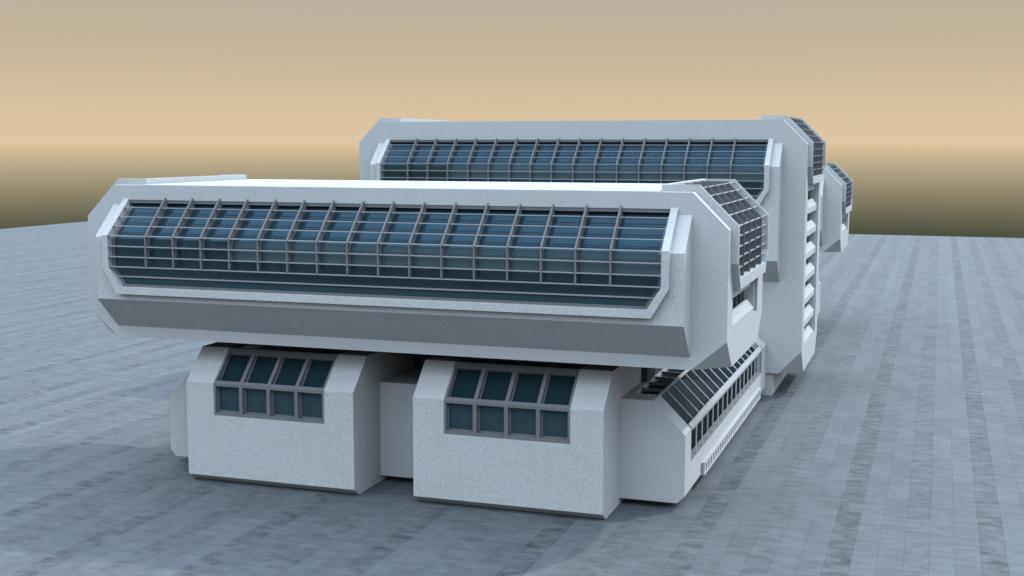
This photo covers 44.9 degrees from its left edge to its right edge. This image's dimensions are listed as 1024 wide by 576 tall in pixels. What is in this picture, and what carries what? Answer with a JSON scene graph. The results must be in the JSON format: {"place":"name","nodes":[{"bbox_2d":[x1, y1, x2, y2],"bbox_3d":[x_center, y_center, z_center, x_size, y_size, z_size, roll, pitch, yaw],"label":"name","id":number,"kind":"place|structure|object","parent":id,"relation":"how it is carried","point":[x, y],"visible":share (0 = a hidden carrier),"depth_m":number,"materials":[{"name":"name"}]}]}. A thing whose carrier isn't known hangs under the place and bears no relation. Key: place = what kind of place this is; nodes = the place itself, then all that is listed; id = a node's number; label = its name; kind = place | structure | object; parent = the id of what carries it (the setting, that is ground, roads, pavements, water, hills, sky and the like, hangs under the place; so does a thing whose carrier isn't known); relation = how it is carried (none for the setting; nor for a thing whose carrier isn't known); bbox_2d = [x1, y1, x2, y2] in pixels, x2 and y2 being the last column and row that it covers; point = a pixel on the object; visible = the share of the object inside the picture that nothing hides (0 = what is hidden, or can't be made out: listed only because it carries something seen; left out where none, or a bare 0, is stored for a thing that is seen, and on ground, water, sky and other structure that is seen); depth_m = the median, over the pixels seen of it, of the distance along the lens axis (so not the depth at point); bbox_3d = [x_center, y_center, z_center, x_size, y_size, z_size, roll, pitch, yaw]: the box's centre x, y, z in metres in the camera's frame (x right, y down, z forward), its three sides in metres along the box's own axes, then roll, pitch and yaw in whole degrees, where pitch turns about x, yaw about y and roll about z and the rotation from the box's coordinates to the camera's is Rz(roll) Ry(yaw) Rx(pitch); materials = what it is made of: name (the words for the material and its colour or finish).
{"place":"outdoors","nodes":[
{"label":"outdoors","id":0,"kind":"place"},
{"bbox_2d":[0,221,1023,575],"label":"ground","id":1,"kind":"structure","parent":0,"point":[880,433],"depth_m":70.77,"materials":[{"name":"grey concrete"}]},
{"bbox_2d":[186,342,413,493],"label":"building block","id":2,"kind":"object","parent":1,"relation":"on","point":[296,417],"depth_m":67.89,"materials":[{"name":"white concrete"}]},
{"bbox_2d":[213,344,348,423],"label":"window","id":3,"kind":"structure","parent":2,"relation":"in","point":[271,382],"depth_m":68.05,"materials":[{"name":"teal glass"}]},
{"bbox_2d":[169,336,765,503],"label":"glazed hall","id":4,"kind":"structure","parent":1,"relation":"on","point":[679,428],"depth_m":68.67,"materials":[{"name":"white concrete"}]},
{"bbox_2d":[414,354,662,381],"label":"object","id":5,"kind":"object","parent":4,"relation":"on","point":[647,374],"visible":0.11,"depth_m":71.32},
{"bbox_2d":[88,174,768,369],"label":"long building","id":6,"kind":"structure","parent":5,"relation":"on","point":[662,276],"depth_m":63.23,"materials":[{"name":"white concrete"}]},
{"bbox_2d":[101,197,678,318],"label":"facade window","id":7,"kind":"structure","parent":6,"relation":"in","point":[572,229],"depth_m":62.34,"materials":[{"name":"blue glass"}]},
{"bbox_2d":[733,290,743,308],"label":"end window","id":8,"kind":"structure","parent":6,"relation":"in","point":[737,299],"depth_m":65.34,"materials":[{"name":"blue glass"}]},
{"bbox_2d":[641,342,762,459],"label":"side window","id":9,"kind":"structure","parent":4,"relation":"in","point":[703,398],"depth_m":72.49,"materials":[{"name":"grey metal"}]},
{"bbox_2d":[413,355,641,518],"bbox_3d":[1.821,7.139,69.306,10.260,7.358,13.150,2,7,19],"label":"building block","id":10,"kind":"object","parent":1,"relation":"on","point":[534,436],"depth_m":63.45,"materials":[{"name":"white concrete"}]},
{"bbox_2d":[444,357,587,443],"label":"window","id":11,"kind":"structure","parent":10,"relation":"in","point":[526,400],"depth_m":63.61,"materials":[{"name":"teal glass"}]},
{"bbox_2d":[760,373,786,395],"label":"base block","id":12,"kind":"structure","parent":1,"relation":"on","point":[773,381],"depth_m":93.46,"materials":[{"name":"grey concrete"}]},
{"bbox_2d":[359,115,825,373],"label":"tall building","id":13,"kind":"structure","parent":12,"relation":"on","point":[773,166],"depth_m":94.09,"materials":[{"name":"white concrete"}]},
{"bbox_2d":[376,138,773,204],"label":"facade window","id":14,"kind":"structure","parent":13,"relation":"in","point":[628,155],"depth_m":94.82,"materials":[{"name":"blue glass"}]},
{"bbox_2d":[804,191,809,328],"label":"end window","id":15,"kind":"structure","parent":13,"relation":"in","point":[808,191],"depth_m":98.50,"materials":[{"name":"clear glass"}]},
{"bbox_2d":[0,0,1023,237],"label":"sky","id":16,"kind":"structure","parent":0,"point":[920,103],"materials":[{"name":"beige"}]},
{"bbox_2d":[817,280,820,318],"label":"glazed hall","id":17,"kind":"structure","parent":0,"point":[819,289],"depth_m":133.21,"materials":[{"name":"white concrete"}]},
{"bbox_2d":[819,163,852,251],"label":"long building","id":18,"kind":"structure","parent":17,"relation":"on","point":[836,195],"depth_m":124.46,"materials":[{"name":"paint"}]}
]}

